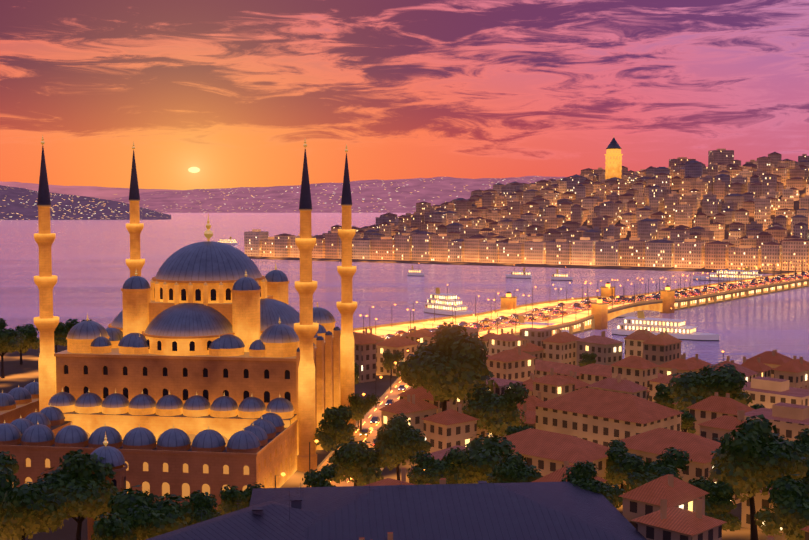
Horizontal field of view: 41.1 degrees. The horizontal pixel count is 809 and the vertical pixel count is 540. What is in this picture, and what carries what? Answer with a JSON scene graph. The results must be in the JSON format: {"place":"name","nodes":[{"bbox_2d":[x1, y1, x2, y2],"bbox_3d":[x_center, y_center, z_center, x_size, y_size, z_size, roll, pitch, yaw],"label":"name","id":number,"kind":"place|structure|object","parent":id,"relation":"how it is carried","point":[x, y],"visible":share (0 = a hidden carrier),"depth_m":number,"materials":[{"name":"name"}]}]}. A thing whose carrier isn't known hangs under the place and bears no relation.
{"place":"outdoors","nodes":[
{"label":"outdoors","id":0,"kind":"place"},
{"bbox_2d":[0,181,182,199],"bbox_3d":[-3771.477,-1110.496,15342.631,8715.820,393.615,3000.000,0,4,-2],"label":"hill","id":1,"kind":"structure","parent":0,"point":[107,193],"depth_m":15102.14,"materials":[{"name":"purple"}]},
{"bbox_2d":[110,176,564,212],"bbox_3d":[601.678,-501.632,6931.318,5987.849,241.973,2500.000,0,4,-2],"label":"hill","id":2,"kind":"structure","parent":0,"point":[390,196],"depth_m":6420.07,"materials":[{"name":"purple"}]},
{"bbox_2d":[0,345,786,539],"bbox_3d":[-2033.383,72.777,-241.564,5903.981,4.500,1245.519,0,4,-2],"label":"ground","id":3,"kind":"structure","parent":0,"point":[23,375],"depth_m":238.40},
{"bbox_2d":[0,451,18,474],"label":"tree","id":4,"kind":"object","parent":3,"relation":"on","point":[8,462],"visible":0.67,"depth_m":182.32,"materials":[{"name":"green plant"}]},
{"bbox_2d":[0,318,25,377],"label":"tree","id":5,"kind":"object","parent":3,"relation":"on","point":[11,340],"visible":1,"depth_m":335.34,"materials":[{"name":"green plant"}]},
{"bbox_2d":[8,324,39,363],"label":"tree","id":6,"kind":"object","parent":3,"relation":"on","point":[29,331],"visible":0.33,"depth_m":364.56,"materials":[{"name":"green plant"}]},
{"bbox_2d":[0,466,70,539],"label":"tree","id":7,"kind":"object","parent":3,"relation":"on","point":[26,508],"visible":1,"depth_m":156.64,"materials":[{"name":"green plant"}]},
{"bbox_2d":[54,322,67,352],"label":"tree","id":8,"kind":"object","parent":3,"relation":"on","point":[60,333],"visible":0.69,"depth_m":378.98,"materials":[{"name":"green plant"}]},
{"bbox_2d":[64,319,93,336],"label":"tree","id":9,"kind":"object","parent":3,"relation":"on","point":[70,325],"visible":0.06,"depth_m":385.06,"materials":[{"name":"green plant"}]},
{"bbox_2d":[37,449,123,539],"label":"tree","id":10,"kind":"object","parent":3,"relation":"on","point":[80,486],"visible":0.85,"depth_m":163.06,"materials":[{"name":"green plant"}]},
{"bbox_2d":[91,504,154,539],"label":"tree","id":11,"kind":"object","parent":3,"relation":"on","point":[113,526],"visible":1,"depth_m":150.63,"materials":[{"name":"green plant"}]},
{"bbox_2d":[107,485,195,539],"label":"tree","id":12,"kind":"object","parent":3,"relation":"on","point":[170,518],"visible":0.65,"depth_m":158.39,"materials":[{"name":"green plant"}]},
{"bbox_2d":[0,134,356,539],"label":"mosque","id":13,"kind":"structure","parent":3,"relation":"on","point":[211,367],"depth_m":224.69,"materials":[{"name":"beige stone"}]},
{"bbox_2d":[181,490,221,526],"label":"tree","id":14,"kind":"object","parent":3,"relation":"on","point":[202,501],"visible":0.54,"depth_m":165.15,"materials":[{"name":"green plant"}]},
{"bbox_2d":[217,482,263,514],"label":"tree","id":15,"kind":"object","parent":3,"relation":"on","point":[230,497],"visible":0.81,"depth_m":175.21,"materials":[{"name":"green plant"}]},
{"bbox_2d":[302,465,336,486],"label":"tree","id":16,"kind":"object","parent":3,"relation":"on","point":[313,478],"visible":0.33,"depth_m":178.75,"materials":[{"name":"green plant"}]},
{"bbox_2d":[313,404,357,455],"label":"tree","id":17,"kind":"object","parent":3,"relation":"on","point":[335,428],"visible":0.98,"depth_m":219.89,"materials":[{"name":"green plant"}]},
{"bbox_2d":[325,438,384,485],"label":"tree","id":18,"kind":"object","parent":3,"relation":"on","point":[360,463],"visible":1,"depth_m":191.54,"materials":[{"name":"green plant"}]},
{"bbox_2d":[354,363,360,383],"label":"tree","id":19,"kind":"object","parent":3,"relation":"on","point":[356,371],"visible":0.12,"depth_m":305.31,"materials":[{"name":"green plant"}]},
{"bbox_2d":[347,393,379,431],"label":"tree","id":20,"kind":"object","parent":3,"relation":"on","point":[360,407],"visible":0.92,"depth_m":256.60,"materials":[{"name":"green plant"}]},
{"bbox_2d":[382,350,404,377],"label":"tree","id":21,"kind":"object","parent":3,"relation":"on","point":[390,358],"visible":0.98,"depth_m":334.67,"materials":[{"name":"green plant"}]},
{"bbox_2d":[146,481,646,539],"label":"roofs","id":22,"kind":"structure","parent":3,"relation":"on","point":[482,510],"depth_m":144.63,"materials":[{"name":"grey tile"}]},
{"bbox_2d":[372,413,431,479],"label":"tree","id":23,"kind":"object","parent":3,"relation":"on","point":[398,442],"visible":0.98,"depth_m":197.48,"materials":[{"name":"green plant"}]},
{"bbox_2d":[407,447,468,484],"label":"tree","id":24,"kind":"object","parent":3,"relation":"on","point":[435,471],"visible":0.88,"depth_m":187.08,"materials":[{"name":"green plant"}]},
{"bbox_2d":[396,321,498,411],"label":"tree","id":25,"kind":"object","parent":3,"relation":"on","point":[446,365],"visible":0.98,"depth_m":238.36,"materials":[{"name":"green plant"}]},
{"bbox_2d":[442,433,515,483],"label":"tree","id":26,"kind":"object","parent":3,"relation":"on","point":[487,455],"visible":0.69,"depth_m":191.43,"materials":[{"name":"green plant"}]},
{"bbox_2d":[462,382,528,436],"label":"tree","id":27,"kind":"object","parent":3,"relation":"on","point":[496,414],"visible":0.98,"depth_m":229.40,"materials":[{"name":"green plant"}]},
{"bbox_2d":[275,318,723,487],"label":"old town streets","id":28,"kind":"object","parent":3,"relation":"on","point":[392,392],"visible":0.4,"depth_m":268.35,"materials":[{"name":"orange"}]},
{"bbox_2d":[360,385,405,445],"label":"cars","id":29,"kind":"object","parent":28,"relation":"on","point":[366,431],"visible":0.15,"depth_m":267.87,"materials":[{"name":"paint"}]},
{"bbox_2d":[353,326,808,539],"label":"houses","id":30,"kind":"structure","parent":28,"relation":"on","point":[573,409],"depth_m":233.47,"materials":[{"name":"brown tile"}]},
{"bbox_2d":[486,451,542,482],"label":"tree","id":31,"kind":"object","parent":3,"relation":"on","point":[514,468],"visible":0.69,"depth_m":180.74,"materials":[{"name":"green plant"}]},
{"bbox_2d":[505,424,533,435],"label":"tree","id":32,"kind":"object","parent":3,"relation":"on","point":[510,430],"visible":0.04,"depth_m":216.44,"materials":[{"name":"green plant"}]},
{"bbox_2d":[578,352,596,365],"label":"tree","id":33,"kind":"object","parent":3,"relation":"on","point":[589,358],"visible":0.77,"depth_m":335.54,"materials":[{"name":"green plant"}]},
{"bbox_2d":[561,460,625,507],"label":"tree","id":34,"kind":"object","parent":3,"relation":"on","point":[581,474],"visible":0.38,"depth_m":168.00,"materials":[{"name":"green plant"}]},
{"bbox_2d":[603,440,636,504],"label":"tree","id":35,"kind":"object","parent":3,"relation":"on","point":[614,452],"visible":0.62,"depth_m":193.70,"materials":[{"name":"green plant"}]},
{"bbox_2d":[613,447,691,490],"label":"tree","id":36,"kind":"object","parent":3,"relation":"on","point":[640,472],"visible":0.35,"depth_m":180.96,"materials":[{"name":"green plant"}]},
{"bbox_2d":[653,383,674,408],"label":"tree","id":37,"kind":"object","parent":3,"relation":"on","point":[660,397],"visible":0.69,"depth_m":264.82,"materials":[{"name":"green plant"}]},
{"bbox_2d":[680,410,696,433],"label":"tree","id":38,"kind":"object","parent":3,"relation":"on","point":[687,419],"visible":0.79,"depth_m":234.91,"materials":[{"name":"green plant"}]},
{"bbox_2d":[666,362,752,412],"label":"tree","id":39,"kind":"object","parent":3,"relation":"on","point":[691,388],"visible":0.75,"depth_m":247.39,"materials":[{"name":"green plant"}]},
{"bbox_2d":[688,476,741,531],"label":"tree","id":40,"kind":"object","parent":3,"relation":"on","point":[719,505],"visible":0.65,"depth_m":168.22,"materials":[{"name":"green plant"}]},
{"bbox_2d":[751,403,764,409],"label":"tree","id":41,"kind":"object","parent":3,"relation":"on","point":[756,406],"visible":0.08,"depth_m":248.02,"materials":[{"name":"green plant"}]},
{"bbox_2d":[709,414,808,539],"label":"tree","id":42,"kind":"object","parent":3,"relation":"on","point":[753,460],"visible":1,"depth_m":169.62,"materials":[{"name":"green plant"}]},
{"bbox_2d":[754,474,808,539],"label":"tree","id":43,"kind":"object","parent":3,"relation":"on","point":[789,497],"visible":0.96,"depth_m":162.17,"materials":[{"name":"green plant"}]},
{"bbox_2d":[774,428,808,477],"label":"tree","id":44,"kind":"object","parent":3,"relation":"on","point":[802,445],"visible":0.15,"depth_m":197.18,"materials":[{"name":"green plant"}]},
{"bbox_2d":[787,457,808,484],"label":"tree","id":45,"kind":"object","parent":3,"relation":"on","point":[805,479],"visible":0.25,"depth_m":173.19,"materials":[{"name":"green plant"}]},
{"bbox_2d":[0,213,808,364],"bbox_3d":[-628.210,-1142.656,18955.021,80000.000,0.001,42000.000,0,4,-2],"label":"sea water","id":46,"kind":"structure","parent":0,"point":[90,270],"depth_m":767.42,"materials":[{"name":"liquid"}]},
{"bbox_2d":[0,185,170,219],"bbox_3d":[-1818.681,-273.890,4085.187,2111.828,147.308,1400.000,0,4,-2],"label":"distant hill","id":47,"kind":"structure","parent":46,"relation":"on","point":[16,203],"depth_m":3776.63,"materials":[{"name":"purple"}]},
{"bbox_2d":[218,237,762,340],"bbox_3d":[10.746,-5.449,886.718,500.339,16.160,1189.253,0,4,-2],"label":"boats","id":48,"kind":"object","parent":46,"relation":"on","point":[675,328],"visible":0.52,"depth_m":546.26,"materials":[{"name":"white"}]},
{"bbox_2d":[0,0,808,189],"label":"sky","id":49,"kind":"structure","parent":0,"point":[209,94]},
{"bbox_2d":[248,177,808,273],"bbox_3d":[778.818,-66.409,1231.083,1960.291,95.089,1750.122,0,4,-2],"label":"galata ground","id":50,"kind":"structure","parent":0,"point":[802,193],"depth_m":1008.06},
{"bbox_2d":[244,149,808,270],"bbox_3d":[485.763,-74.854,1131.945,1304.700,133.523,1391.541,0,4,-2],"label":"hillside city","id":51,"kind":"object","parent":50,"relation":"on","point":[515,222],"visible":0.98,"depth_m":1075.27},
{"bbox_2d":[340,260,808,339],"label":"bridge","id":52,"kind":"structure","parent":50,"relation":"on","point":[599,314],"depth_m":522.21,"materials":[{"name":"concrete"}]},
{"bbox_2d":[384,271,808,338],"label":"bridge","id":53,"kind":"structure","parent":52,"relation":"on","point":[577,306],"depth_m":551.96,"materials":[{"name":"paint"}]},
{"bbox_2d":[605,138,622,178],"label":"tower","id":54,"kind":"structure","parent":50,"relation":"on","point":[613,162],"depth_m":1285.70,"materials":[{"name":"beige stone"}]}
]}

